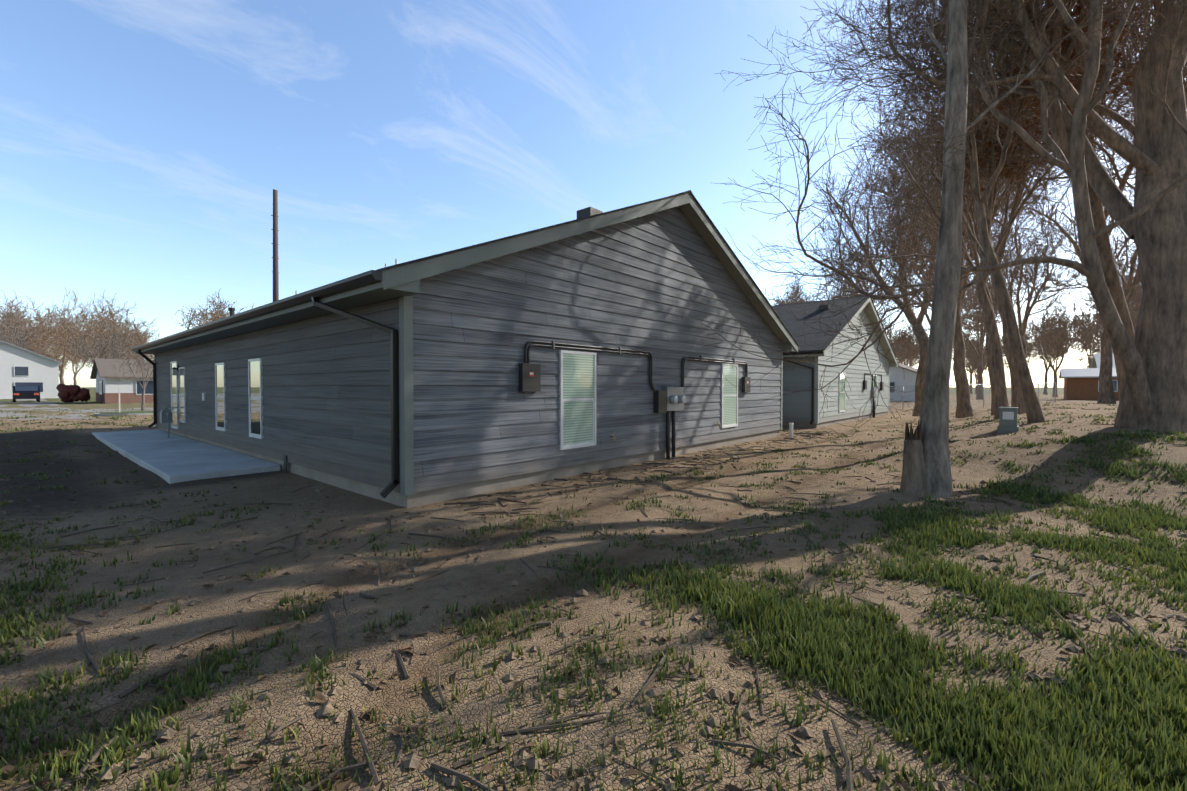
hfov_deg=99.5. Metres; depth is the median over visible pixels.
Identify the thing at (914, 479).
broken tree stub
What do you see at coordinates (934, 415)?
slender tree
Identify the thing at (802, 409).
neighbour house
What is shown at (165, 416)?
wall fixtures
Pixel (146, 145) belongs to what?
sky
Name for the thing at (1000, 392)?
tree
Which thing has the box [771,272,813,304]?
tree
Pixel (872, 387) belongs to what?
electrical service
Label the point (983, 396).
chain link fence
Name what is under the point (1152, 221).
cottonwood tree
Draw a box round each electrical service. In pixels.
[518,340,750,458]
[863,373,883,417]
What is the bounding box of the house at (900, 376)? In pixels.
[890,363,916,401]
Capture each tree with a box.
[0,311,48,357]
[57,323,141,367]
[104,330,158,410]
[702,0,1186,439]
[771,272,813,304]
[775,0,1143,423]
[801,267,858,302]
[803,80,1122,416]
[814,229,913,326]
[823,0,1165,496]
[833,11,1107,415]
[836,0,1186,166]
[840,4,1139,413]
[845,0,1134,340]
[851,0,1184,418]
[853,202,1010,324]
[856,91,1071,417]
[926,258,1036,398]
[962,179,1142,356]
[967,2,1186,400]
[993,1,1186,209]
[995,140,1140,403]
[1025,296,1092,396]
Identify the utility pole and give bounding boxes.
[271,189,278,301]
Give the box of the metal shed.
[1059,368,1118,399]
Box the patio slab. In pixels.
[92,429,279,483]
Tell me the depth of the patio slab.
10.62 m
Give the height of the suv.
1.700 m
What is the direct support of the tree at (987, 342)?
on the ground
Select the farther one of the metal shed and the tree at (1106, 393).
the metal shed
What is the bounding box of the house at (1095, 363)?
[1090,353,1115,367]
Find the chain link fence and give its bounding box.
[889,383,1055,408]
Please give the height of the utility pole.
11.950 m
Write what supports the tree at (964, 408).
on the ground
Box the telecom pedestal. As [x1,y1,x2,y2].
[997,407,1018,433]
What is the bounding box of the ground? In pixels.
[0,387,1186,790]
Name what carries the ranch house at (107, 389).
on the ground
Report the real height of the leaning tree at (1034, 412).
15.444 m
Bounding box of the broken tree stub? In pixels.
[900,420,927,495]
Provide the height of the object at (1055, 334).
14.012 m
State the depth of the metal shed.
49.84 m
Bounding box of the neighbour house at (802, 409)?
[772,296,898,427]
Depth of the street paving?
29.04 m
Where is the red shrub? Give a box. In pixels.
[56,383,90,402]
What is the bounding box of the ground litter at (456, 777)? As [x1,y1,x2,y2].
[0,407,1186,790]
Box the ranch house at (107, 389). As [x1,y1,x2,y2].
[90,358,152,403]
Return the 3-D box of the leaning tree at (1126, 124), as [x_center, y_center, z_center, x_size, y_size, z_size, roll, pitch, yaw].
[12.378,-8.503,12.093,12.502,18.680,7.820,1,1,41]
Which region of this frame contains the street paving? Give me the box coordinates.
[0,388,152,419]
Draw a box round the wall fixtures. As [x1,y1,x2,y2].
[160,365,793,471]
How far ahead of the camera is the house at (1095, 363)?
55.38 m
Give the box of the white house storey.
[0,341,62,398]
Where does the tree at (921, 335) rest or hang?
on the ground
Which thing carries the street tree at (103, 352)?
on the ground
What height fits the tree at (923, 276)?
16.287 m
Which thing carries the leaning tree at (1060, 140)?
on the ground
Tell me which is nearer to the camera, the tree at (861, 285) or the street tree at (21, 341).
the tree at (861, 285)
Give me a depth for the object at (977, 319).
62.76 m
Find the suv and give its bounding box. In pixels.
[12,386,39,401]
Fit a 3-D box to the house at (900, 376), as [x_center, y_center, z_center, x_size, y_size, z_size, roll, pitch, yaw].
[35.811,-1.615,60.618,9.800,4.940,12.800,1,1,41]
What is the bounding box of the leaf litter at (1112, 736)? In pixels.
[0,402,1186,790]
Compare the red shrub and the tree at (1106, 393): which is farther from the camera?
the red shrub
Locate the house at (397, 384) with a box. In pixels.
[131,190,799,507]
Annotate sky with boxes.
[0,0,1185,386]
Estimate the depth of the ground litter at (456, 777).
2.85 m
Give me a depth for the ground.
3.85 m

